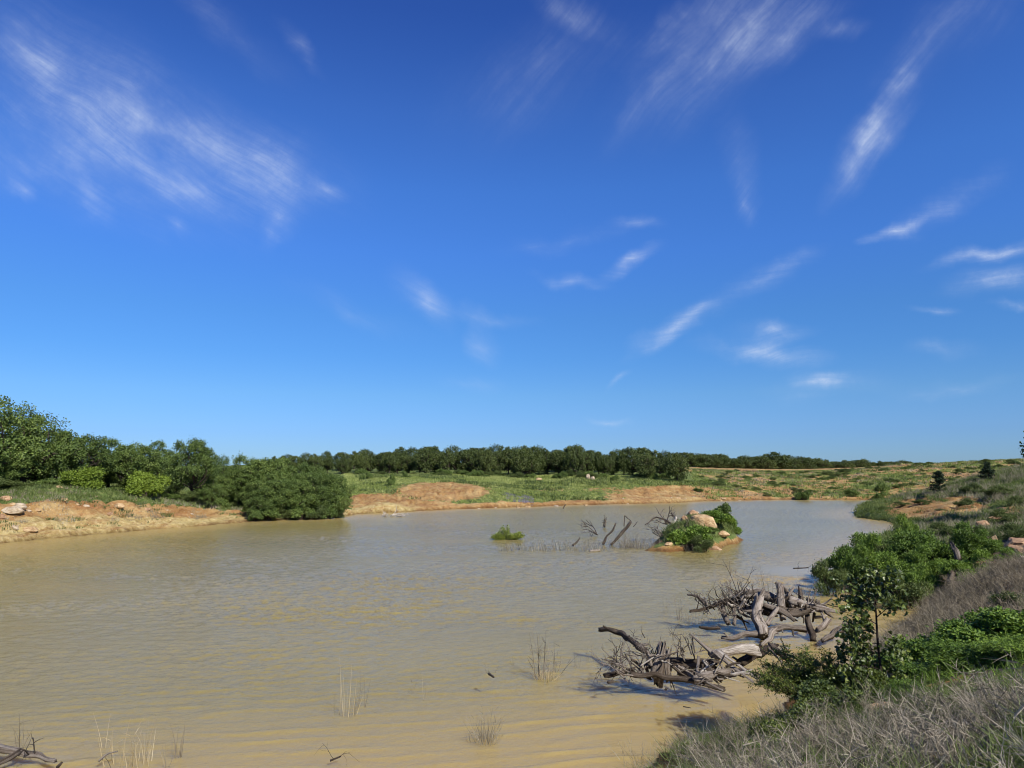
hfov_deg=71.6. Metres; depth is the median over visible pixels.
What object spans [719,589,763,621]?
dead branch
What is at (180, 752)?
weed clump
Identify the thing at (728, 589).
dead branch
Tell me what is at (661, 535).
dead branch
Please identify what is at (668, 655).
broken stick
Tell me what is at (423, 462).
oak tree
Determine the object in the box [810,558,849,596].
shrub
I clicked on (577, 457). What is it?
oak tree
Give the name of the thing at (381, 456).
oak tree
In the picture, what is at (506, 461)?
oak tree
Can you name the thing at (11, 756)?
dead branch
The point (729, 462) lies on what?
oak tree
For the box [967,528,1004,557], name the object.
shrub
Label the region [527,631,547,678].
weed clump
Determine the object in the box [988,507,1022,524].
shrub
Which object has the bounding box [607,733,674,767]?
weed clump
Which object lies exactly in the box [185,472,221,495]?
oak tree
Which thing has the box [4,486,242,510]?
dry grass
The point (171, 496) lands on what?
shrub
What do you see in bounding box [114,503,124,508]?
boulder
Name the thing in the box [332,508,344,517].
shrub
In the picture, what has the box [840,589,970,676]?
dry brush
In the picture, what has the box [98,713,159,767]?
weed clump
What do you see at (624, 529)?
dead branch
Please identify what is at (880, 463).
oak tree
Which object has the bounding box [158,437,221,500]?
oak tree
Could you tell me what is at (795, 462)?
oak tree
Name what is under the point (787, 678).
feathery bush
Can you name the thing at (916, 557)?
shrub
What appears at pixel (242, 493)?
oak tree
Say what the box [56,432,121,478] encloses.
oak tree
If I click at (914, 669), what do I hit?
leafy bush
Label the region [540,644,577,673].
weed clump
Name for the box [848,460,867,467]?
oak tree
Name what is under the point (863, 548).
shrub
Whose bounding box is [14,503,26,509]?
boulder
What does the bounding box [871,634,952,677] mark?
leafy bush
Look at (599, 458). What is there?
oak tree
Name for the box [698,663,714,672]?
broken stick
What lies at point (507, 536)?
bush
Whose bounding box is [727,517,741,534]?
shrub
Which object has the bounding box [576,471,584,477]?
shrub
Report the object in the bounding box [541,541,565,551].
weed clump
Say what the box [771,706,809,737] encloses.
leafy bush
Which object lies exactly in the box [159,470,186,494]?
oak tree
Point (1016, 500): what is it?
shrub
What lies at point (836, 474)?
shrub
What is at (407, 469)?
oak tree
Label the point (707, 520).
boulder
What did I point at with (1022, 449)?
oak tree
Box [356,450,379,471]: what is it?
oak tree
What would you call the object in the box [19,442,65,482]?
oak tree
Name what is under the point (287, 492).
oak tree
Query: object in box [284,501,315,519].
shrub
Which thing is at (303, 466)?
oak tree
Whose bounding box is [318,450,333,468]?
oak tree
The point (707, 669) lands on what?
log
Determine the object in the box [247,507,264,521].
shrub
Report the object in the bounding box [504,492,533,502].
wildflowers
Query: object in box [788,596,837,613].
log
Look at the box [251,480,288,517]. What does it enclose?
oak tree
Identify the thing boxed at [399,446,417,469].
oak tree
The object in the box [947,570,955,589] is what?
trunk
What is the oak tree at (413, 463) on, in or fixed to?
on the ground at (438, 492)
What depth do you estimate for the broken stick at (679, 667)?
14.12 m
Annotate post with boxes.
[776,582,789,620]
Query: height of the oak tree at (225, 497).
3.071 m
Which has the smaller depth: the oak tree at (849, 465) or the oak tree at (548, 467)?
the oak tree at (548, 467)
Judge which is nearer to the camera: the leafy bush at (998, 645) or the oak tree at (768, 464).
the leafy bush at (998, 645)
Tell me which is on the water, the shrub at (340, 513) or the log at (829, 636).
the log at (829, 636)
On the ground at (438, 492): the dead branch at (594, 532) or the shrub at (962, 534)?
the shrub at (962, 534)
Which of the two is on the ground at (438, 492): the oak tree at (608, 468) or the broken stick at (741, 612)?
the oak tree at (608, 468)
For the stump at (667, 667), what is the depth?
14.38 m
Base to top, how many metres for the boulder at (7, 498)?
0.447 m
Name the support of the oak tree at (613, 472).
on the ground at (438, 492)
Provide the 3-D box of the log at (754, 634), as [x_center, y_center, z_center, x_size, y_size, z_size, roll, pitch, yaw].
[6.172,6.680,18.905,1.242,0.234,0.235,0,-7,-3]
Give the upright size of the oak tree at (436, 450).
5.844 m
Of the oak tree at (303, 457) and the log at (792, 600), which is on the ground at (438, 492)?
the oak tree at (303, 457)
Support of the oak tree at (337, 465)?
on the ground at (438, 492)
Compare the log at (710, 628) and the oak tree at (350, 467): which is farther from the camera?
the oak tree at (350, 467)
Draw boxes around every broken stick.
[659,651,678,659]
[671,665,686,675]
[676,665,692,674]
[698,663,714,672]
[713,654,725,673]
[713,671,735,676]
[718,675,739,681]
[725,662,740,667]
[731,672,751,675]
[737,610,750,617]
[824,610,832,617]
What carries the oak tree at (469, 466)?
on the ground at (438, 492)
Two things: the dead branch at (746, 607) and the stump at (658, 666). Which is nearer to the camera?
the stump at (658, 666)
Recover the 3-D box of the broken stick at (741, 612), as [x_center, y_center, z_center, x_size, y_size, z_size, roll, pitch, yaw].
[6.465,6.367,19.735,0.373,0.232,0.198,-3,-8,24]
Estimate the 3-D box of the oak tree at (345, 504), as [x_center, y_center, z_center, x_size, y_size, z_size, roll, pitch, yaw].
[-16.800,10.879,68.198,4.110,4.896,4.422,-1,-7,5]
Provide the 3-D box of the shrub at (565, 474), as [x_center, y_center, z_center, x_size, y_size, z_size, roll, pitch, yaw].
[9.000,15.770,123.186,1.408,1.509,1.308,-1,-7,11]
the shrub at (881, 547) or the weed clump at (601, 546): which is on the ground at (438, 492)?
the shrub at (881, 547)
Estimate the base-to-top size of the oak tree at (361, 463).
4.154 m
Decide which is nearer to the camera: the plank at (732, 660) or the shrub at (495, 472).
the plank at (732, 660)
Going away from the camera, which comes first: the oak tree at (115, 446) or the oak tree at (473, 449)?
the oak tree at (115, 446)
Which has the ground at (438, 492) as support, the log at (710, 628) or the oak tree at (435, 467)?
the oak tree at (435, 467)
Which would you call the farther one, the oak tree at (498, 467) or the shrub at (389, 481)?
the oak tree at (498, 467)
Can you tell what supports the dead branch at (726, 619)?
in the water
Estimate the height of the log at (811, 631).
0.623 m
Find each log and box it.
[0,733,56,762]
[598,625,648,653]
[628,670,725,691]
[670,657,719,668]
[677,668,713,676]
[691,664,732,682]
[699,626,720,629]
[708,643,761,658]
[721,630,765,640]
[732,644,778,666]
[734,589,795,607]
[740,587,775,594]
[742,603,772,614]
[763,603,795,621]
[768,624,807,635]
[768,642,786,660]
[777,604,811,616]
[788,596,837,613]
[805,614,816,641]
[815,617,831,632]
[821,622,847,642]
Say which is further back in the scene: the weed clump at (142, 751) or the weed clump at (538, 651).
the weed clump at (538, 651)
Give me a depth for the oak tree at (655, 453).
133.99 m
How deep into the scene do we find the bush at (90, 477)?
57.23 m
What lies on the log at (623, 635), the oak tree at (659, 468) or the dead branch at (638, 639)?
the dead branch at (638, 639)
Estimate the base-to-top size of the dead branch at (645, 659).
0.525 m
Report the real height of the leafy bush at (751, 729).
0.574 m
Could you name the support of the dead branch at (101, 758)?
in the water
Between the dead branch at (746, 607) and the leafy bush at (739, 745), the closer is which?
the leafy bush at (739, 745)
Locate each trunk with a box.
[744,587,768,639]
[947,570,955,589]
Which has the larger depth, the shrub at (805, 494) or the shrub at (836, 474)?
the shrub at (836, 474)
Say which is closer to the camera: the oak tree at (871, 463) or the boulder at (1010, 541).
the boulder at (1010, 541)
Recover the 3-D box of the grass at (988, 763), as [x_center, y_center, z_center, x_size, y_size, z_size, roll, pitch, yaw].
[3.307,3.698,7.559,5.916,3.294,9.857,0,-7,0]
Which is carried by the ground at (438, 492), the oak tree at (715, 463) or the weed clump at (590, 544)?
the oak tree at (715, 463)
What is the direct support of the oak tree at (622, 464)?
on the ground at (438, 492)
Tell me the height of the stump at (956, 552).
0.850 m
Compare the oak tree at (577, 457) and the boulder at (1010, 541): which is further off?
the oak tree at (577, 457)
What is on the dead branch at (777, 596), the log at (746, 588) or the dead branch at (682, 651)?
the log at (746, 588)
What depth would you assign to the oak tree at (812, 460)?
259.94 m
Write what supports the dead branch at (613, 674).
on the dead branch at (626, 657)
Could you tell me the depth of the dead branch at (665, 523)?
44.80 m
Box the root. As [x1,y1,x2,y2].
[681,666,724,691]
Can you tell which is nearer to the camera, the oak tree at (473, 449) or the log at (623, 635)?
the log at (623, 635)
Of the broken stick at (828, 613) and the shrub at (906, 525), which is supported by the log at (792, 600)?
the broken stick at (828, 613)
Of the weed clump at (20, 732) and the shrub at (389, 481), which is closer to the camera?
the weed clump at (20, 732)
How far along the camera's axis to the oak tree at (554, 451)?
143.51 m
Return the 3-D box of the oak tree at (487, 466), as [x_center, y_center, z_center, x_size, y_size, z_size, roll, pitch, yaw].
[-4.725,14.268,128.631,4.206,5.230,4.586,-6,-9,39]
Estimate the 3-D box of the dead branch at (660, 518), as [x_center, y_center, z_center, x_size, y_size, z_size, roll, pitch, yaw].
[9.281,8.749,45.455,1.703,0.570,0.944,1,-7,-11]
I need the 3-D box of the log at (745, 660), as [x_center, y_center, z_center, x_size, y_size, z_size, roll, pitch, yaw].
[5.351,5.919,15.516,1.118,0.397,0.358,2,-7,-17]
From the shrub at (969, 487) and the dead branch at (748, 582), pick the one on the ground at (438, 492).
the shrub at (969, 487)
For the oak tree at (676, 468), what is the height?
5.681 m
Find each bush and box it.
[58,465,105,488]
[124,469,171,497]
[489,524,524,539]
[728,737,753,764]
[733,740,769,763]
[744,638,849,703]
[745,717,772,740]
[750,716,793,747]
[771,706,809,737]
[787,695,849,733]
[790,674,873,712]
[796,736,832,750]
[835,660,892,700]
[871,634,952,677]
[872,677,935,703]
[895,660,960,684]
[908,637,1014,674]
[909,618,1010,652]
[959,605,1023,641]
[969,634,1023,663]
[986,591,1023,608]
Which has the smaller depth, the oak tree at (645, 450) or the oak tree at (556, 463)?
the oak tree at (556, 463)
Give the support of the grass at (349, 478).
on the ground at (438, 492)
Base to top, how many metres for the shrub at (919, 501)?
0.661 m
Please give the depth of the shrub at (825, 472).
150.15 m
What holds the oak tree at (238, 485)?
on the ground at (438, 492)
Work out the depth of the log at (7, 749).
10.90 m
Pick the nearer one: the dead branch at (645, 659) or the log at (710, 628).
the dead branch at (645, 659)
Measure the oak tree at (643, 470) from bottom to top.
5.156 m
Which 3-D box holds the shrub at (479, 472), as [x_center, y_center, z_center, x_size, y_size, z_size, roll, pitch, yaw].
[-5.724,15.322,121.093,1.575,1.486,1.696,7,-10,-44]
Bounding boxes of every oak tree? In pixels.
[0,395,47,469]
[0,401,90,482]
[0,439,34,488]
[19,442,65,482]
[39,429,88,478]
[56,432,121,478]
[83,454,117,487]
[84,437,131,487]
[101,442,169,483]
[108,458,150,489]
[109,442,129,456]
[128,440,184,480]
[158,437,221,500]
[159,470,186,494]
[163,448,188,484]
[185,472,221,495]
[196,475,228,508]
[209,476,236,499]
[212,454,236,485]
[216,451,257,488]
[219,468,258,504]
[233,457,296,491]
[234,479,261,509]
[239,486,280,518]
[244,470,285,501]
[248,480,292,517]
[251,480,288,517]
[265,478,302,517]
[274,457,300,479]
[278,477,319,510]
[284,458,314,479]
[288,456,300,467]
[291,474,332,517]
[296,452,315,471]
[298,470,336,509]
[299,464,327,484]
[309,456,323,471]
[310,473,352,506]
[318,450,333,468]
[322,455,333,471]
[323,474,357,517]
[333,452,352,466]
[333,457,349,473]
[343,459,352,472]
[349,451,357,468]
[352,449,375,460]
[352,453,369,470]
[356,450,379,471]
[374,452,388,472]
[380,451,399,473]
[390,450,406,473]
[395,446,407,454]
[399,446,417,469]
[399,455,413,472]
[409,453,420,472]
[413,446,439,473]
[427,445,442,455]
[428,452,440,472]
[437,450,454,469]
[443,444,460,469]
[449,449,469,469]
[457,451,477,471]
[462,447,480,468]
[471,450,488,470]
[473,448,496,474]
[481,443,506,468]
[489,452,504,472]
[497,446,516,473]
[509,446,541,474]
[528,444,548,471]
[528,446,546,472]
[541,449,558,474]
[545,451,566,472]
[548,449,562,472]
[559,447,574,470]
[562,445,587,471]
[579,452,596,471]
[582,450,602,471]
[591,451,607,473]
[593,454,615,474]
[604,451,617,467]
[608,456,619,474]
[609,449,624,471]
[615,448,632,474]
[620,446,640,475]
[632,447,650,470]
[634,453,658,477]
[649,450,664,473]
[655,450,672,474]
[663,452,690,479]
[679,452,693,456]
[680,454,696,466]
[690,455,710,467]
[692,453,710,467]
[700,455,721,467]
[715,453,726,467]
[719,456,743,467]
[725,458,744,468]
[737,455,755,468]
[751,455,779,468]
[762,451,795,468]
[786,459,801,468]
[793,456,817,468]
[802,458,821,468]
[814,460,834,468]
[831,461,847,467]
[837,460,854,467]
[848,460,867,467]
[861,458,876,466]
[875,461,885,465]
[893,460,908,464]
[1018,431,1023,460]
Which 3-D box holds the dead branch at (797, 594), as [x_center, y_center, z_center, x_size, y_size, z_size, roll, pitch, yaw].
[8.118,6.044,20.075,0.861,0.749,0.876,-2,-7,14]
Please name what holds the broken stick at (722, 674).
on the log at (707, 674)
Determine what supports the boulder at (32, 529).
on the ground at (438, 492)
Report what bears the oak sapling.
on the ground at (438, 492)
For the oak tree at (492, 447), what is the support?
on the ground at (438, 492)
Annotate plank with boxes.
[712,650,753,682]
[716,649,755,677]
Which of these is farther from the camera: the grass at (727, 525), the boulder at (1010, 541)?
the grass at (727, 525)
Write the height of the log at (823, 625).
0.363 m
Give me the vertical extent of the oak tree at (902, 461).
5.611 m
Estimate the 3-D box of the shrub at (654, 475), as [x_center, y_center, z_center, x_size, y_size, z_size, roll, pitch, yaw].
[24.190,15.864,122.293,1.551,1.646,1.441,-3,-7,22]
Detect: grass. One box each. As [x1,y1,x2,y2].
[0,477,352,510]
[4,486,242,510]
[342,473,745,503]
[616,664,1023,767]
[658,511,735,541]
[690,458,1023,496]
[851,463,1023,547]
[875,629,1023,703]
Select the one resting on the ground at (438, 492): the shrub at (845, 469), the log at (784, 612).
the shrub at (845, 469)
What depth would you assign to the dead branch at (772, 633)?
18.35 m
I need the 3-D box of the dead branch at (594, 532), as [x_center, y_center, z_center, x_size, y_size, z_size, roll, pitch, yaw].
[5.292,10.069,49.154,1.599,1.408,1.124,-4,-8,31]
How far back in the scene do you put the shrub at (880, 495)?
108.48 m
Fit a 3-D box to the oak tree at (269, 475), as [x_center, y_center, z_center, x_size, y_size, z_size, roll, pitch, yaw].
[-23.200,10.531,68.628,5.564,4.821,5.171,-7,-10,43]
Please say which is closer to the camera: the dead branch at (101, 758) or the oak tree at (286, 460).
the dead branch at (101, 758)
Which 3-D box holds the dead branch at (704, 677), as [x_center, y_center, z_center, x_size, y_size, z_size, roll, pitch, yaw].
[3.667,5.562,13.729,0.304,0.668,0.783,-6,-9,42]
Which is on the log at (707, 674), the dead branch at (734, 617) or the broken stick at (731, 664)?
the broken stick at (731, 664)
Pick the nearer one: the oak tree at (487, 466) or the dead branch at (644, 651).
the dead branch at (644, 651)
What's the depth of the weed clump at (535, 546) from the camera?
40.12 m
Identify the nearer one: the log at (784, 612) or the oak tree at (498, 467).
the log at (784, 612)
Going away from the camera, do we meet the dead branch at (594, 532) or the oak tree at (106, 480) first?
the dead branch at (594, 532)
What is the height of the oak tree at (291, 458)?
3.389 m
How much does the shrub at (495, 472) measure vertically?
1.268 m
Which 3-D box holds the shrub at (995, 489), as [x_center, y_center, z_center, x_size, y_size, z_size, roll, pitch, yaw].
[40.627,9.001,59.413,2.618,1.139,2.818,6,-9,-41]
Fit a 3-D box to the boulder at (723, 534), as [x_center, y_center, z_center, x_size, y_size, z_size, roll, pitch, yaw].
[12.981,9.220,43.688,0.856,0.397,0.666,1,-7,-6]
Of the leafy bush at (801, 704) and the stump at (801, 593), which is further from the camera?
the stump at (801, 593)
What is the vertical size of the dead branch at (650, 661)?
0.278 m
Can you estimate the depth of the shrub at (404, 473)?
110.91 m
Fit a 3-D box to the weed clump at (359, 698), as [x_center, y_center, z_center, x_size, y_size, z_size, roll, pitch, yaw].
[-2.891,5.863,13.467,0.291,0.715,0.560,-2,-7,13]
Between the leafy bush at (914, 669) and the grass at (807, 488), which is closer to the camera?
the leafy bush at (914, 669)
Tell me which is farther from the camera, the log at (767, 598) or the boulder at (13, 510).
the boulder at (13, 510)
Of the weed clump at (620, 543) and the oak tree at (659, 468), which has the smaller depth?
the weed clump at (620, 543)
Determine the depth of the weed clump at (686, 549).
39.67 m
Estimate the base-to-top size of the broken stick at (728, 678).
0.154 m
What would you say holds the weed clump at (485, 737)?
in the water
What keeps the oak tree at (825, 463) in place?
on the ground at (438, 492)
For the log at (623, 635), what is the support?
on the water
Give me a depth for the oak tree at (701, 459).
215.71 m
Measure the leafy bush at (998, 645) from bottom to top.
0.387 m
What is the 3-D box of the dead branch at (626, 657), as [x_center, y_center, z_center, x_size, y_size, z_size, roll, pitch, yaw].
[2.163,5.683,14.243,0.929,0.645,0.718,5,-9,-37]
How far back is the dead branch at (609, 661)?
14.36 m
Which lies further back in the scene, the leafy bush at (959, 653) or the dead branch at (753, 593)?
the dead branch at (753, 593)
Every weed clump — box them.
[12,714,36,747]
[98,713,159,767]
[134,728,155,767]
[172,729,184,757]
[331,668,366,716]
[349,673,369,713]
[466,706,503,745]
[497,540,513,551]
[517,538,540,549]
[526,539,550,550]
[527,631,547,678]
[531,667,564,682]
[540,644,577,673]
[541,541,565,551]
[550,540,577,550]
[579,538,601,550]
[591,540,608,550]
[607,533,636,548]
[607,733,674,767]
[619,533,647,548]
[673,595,684,617]
[682,542,705,551]
[755,567,772,591]
[793,578,817,593]
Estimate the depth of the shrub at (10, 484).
53.38 m
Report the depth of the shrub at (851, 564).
26.42 m
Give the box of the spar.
[690,633,719,659]
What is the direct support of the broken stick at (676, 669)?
on the root
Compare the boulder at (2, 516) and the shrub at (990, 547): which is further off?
the boulder at (2, 516)
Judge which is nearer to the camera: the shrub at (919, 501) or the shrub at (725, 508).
the shrub at (725, 508)
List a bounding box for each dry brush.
[643,643,1023,767]
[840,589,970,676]
[874,542,1023,675]
[886,465,1023,544]
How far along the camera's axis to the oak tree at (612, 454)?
144.89 m
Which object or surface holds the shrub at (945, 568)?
on the ground at (438, 492)
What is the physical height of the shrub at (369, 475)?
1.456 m
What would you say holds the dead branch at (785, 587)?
on the dead branch at (797, 594)
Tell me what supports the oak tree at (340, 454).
on the ground at (438, 492)
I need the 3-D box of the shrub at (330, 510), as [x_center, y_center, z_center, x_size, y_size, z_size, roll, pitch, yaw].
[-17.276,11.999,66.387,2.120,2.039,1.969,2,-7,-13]
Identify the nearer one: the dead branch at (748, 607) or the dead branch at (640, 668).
the dead branch at (640, 668)
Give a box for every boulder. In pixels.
[0,496,11,500]
[0,514,6,518]
[1,506,24,513]
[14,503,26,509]
[23,526,38,532]
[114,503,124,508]
[687,510,697,515]
[690,514,716,529]
[709,546,721,549]
[718,531,729,536]
[976,520,988,526]
[1004,537,1023,546]
[1007,545,1022,553]
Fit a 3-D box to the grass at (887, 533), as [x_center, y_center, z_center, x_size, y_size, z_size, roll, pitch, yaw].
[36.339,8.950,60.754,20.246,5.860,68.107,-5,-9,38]
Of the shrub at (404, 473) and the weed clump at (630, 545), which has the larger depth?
the shrub at (404, 473)
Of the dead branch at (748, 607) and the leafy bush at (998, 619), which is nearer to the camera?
the leafy bush at (998, 619)
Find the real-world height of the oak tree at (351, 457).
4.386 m
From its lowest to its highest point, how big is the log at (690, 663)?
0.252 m
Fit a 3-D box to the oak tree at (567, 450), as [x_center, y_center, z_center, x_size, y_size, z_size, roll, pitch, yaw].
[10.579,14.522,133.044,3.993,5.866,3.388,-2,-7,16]
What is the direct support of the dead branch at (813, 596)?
on the log at (792, 600)
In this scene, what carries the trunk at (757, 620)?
on the water
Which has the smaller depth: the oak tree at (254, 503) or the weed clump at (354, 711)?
the weed clump at (354, 711)
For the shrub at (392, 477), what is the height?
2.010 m
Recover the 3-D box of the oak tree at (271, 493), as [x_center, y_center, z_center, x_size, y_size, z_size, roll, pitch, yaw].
[-21.963,10.624,65.495,4.605,3.990,4.279,-2,-7,16]
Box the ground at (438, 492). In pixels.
[0,460,1023,767]
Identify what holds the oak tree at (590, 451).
on the ground at (438, 492)
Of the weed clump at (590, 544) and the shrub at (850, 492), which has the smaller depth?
the weed clump at (590, 544)
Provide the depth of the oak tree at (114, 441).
67.63 m
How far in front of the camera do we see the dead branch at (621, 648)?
14.63 m
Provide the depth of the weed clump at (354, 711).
13.17 m
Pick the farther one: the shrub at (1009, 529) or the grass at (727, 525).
the grass at (727, 525)
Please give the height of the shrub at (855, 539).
2.162 m
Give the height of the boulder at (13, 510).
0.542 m
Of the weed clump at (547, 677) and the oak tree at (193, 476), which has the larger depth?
the oak tree at (193, 476)
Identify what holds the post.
on the dead branch at (777, 596)
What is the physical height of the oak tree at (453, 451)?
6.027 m
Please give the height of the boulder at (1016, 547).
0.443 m
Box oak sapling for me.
[829,563,912,690]
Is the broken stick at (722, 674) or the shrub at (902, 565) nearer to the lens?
the broken stick at (722, 674)
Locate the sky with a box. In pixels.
[0,0,1023,465]
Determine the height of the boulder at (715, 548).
0.549 m
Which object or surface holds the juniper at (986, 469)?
on the ground at (438, 492)
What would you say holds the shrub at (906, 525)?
on the ground at (438, 492)
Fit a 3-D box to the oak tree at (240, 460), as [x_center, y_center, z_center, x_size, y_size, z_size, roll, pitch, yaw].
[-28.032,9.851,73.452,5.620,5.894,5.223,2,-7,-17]
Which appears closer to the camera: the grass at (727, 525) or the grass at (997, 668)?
the grass at (997, 668)
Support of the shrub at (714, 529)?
on the ground at (438, 492)
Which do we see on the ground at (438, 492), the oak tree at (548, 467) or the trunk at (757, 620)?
the oak tree at (548, 467)
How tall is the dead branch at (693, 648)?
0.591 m
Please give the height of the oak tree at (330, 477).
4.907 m
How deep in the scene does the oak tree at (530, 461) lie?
124.48 m
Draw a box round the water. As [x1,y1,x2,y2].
[0,500,923,767]
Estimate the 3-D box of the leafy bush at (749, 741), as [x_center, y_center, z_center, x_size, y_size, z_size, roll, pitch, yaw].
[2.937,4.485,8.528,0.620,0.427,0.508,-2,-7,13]
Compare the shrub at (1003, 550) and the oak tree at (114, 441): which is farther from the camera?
the oak tree at (114, 441)
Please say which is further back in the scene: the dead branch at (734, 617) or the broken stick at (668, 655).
the dead branch at (734, 617)
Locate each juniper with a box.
[926,470,946,491]
[975,462,994,479]
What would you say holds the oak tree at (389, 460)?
on the ground at (438, 492)
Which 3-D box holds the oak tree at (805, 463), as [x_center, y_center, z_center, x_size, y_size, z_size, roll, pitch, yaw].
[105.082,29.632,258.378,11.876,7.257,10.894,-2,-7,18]
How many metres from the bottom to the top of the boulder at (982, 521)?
0.420 m
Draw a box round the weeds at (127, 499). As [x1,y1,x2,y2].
[0,483,249,532]
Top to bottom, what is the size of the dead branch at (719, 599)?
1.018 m
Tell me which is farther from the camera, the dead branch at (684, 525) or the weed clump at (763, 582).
the dead branch at (684, 525)
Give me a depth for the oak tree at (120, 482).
65.47 m
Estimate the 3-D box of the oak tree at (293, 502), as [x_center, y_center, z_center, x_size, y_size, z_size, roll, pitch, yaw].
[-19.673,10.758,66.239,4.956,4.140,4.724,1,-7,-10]
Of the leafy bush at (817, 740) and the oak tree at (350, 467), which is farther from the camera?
the oak tree at (350, 467)
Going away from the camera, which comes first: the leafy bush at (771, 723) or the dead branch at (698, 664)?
the leafy bush at (771, 723)
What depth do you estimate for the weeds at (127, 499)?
54.21 m
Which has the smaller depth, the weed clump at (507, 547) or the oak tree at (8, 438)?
the weed clump at (507, 547)
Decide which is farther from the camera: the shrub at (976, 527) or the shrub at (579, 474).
the shrub at (579, 474)
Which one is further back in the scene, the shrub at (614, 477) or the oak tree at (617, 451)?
the oak tree at (617, 451)
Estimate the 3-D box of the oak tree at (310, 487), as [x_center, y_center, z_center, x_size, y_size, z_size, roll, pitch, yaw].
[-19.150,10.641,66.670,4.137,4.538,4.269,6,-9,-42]
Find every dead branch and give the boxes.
[0,748,20,764]
[98,751,117,767]
[315,744,357,761]
[579,519,597,536]
[586,649,628,684]
[600,637,628,668]
[600,649,633,676]
[602,523,615,544]
[603,654,635,679]
[610,521,631,544]
[613,639,649,684]
[626,650,655,681]
[629,630,644,650]
[636,637,665,663]
[645,517,670,524]
[646,523,662,536]
[647,650,652,666]
[653,507,673,524]
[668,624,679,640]
[673,637,685,661]
[674,514,689,528]
[679,632,705,659]
[686,589,706,605]
[689,592,739,612]
[689,651,716,690]
[691,587,711,614]
[695,586,722,609]
[696,655,702,685]
[702,561,755,591]
[702,589,732,617]
[706,583,740,615]
[714,568,740,607]
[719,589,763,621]
[721,604,730,625]
[724,580,753,603]
[725,581,754,606]
[730,592,750,615]
[732,604,736,625]
[759,627,777,646]
[764,583,788,605]
[765,606,778,625]
[775,582,793,596]
[784,584,815,607]
[788,587,794,607]
[797,578,826,608]
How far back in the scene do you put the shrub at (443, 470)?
123.99 m
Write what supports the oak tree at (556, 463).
on the ground at (438, 492)
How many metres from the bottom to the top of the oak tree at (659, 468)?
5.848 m
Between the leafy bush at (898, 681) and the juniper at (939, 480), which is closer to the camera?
the leafy bush at (898, 681)
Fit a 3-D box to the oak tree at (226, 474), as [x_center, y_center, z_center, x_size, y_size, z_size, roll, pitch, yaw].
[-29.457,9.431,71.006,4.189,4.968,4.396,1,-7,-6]
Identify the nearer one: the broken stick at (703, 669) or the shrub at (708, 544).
the broken stick at (703, 669)
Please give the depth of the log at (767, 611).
19.71 m
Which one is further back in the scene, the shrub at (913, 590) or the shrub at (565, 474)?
the shrub at (565, 474)
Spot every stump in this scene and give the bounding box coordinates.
[650,640,666,687]
[665,646,671,682]
[799,588,803,599]
[949,541,961,562]
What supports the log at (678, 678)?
on the water
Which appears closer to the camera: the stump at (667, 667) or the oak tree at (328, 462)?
the stump at (667, 667)
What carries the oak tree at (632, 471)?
on the ground at (438, 492)
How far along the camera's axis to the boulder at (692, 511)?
45.25 m
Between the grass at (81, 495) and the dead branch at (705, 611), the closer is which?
the dead branch at (705, 611)
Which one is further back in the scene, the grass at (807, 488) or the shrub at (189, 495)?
the grass at (807, 488)
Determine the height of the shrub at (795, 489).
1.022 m
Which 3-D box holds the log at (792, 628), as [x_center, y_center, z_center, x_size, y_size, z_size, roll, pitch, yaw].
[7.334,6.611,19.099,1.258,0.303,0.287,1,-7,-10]
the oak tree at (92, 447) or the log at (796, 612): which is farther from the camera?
the oak tree at (92, 447)
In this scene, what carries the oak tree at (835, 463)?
on the ground at (438, 492)
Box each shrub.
[0,477,10,489]
[0,480,37,488]
[30,477,61,484]
[110,487,124,490]
[157,493,181,498]
[173,491,200,501]
[213,497,230,506]
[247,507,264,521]
[258,503,280,519]
[272,506,291,519]
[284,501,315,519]
[304,503,326,519]
[316,502,337,518]
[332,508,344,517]
[366,472,372,478]
[387,478,393,485]
[390,472,395,482]
[401,470,407,476]
[435,468,451,473]
[474,470,483,475]
[487,470,499,474]
[508,472,521,477]
[552,473,561,477]
[560,471,567,476]
[566,469,576,475]
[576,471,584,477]
[584,473,597,477]
[611,475,619,479]
[648,472,656,478]
[657,472,671,478]
[666,524,713,548]
[691,534,714,551]
[702,510,736,524]
[709,527,718,532]
[712,502,731,522]
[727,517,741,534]
[791,487,803,492]
[794,490,812,499]
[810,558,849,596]
[817,544,870,592]
[821,471,834,474]
[825,531,899,572]
[828,472,841,476]
[837,468,851,471]
[843,489,860,496]
[853,531,890,584]
[872,491,886,498]
[873,539,905,560]
[874,481,890,491]
[874,550,914,592]
[880,569,933,608]
[883,529,969,563]
[884,512,921,544]
[892,501,910,505]
[900,562,946,596]
[904,543,946,574]
[909,499,931,504]
[929,521,956,535]
[935,549,993,584]
[949,520,997,560]
[952,497,977,506]
[958,482,984,493]
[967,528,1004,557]
[969,524,999,537]
[978,485,1016,496]
[982,546,1023,564]
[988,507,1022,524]
[997,522,1023,539]
[1001,495,1023,506]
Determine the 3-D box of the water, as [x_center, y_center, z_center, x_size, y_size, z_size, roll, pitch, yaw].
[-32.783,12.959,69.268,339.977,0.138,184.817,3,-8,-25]
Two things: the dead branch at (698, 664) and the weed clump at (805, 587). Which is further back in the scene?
the weed clump at (805, 587)
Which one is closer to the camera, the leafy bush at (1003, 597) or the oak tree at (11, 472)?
the leafy bush at (1003, 597)

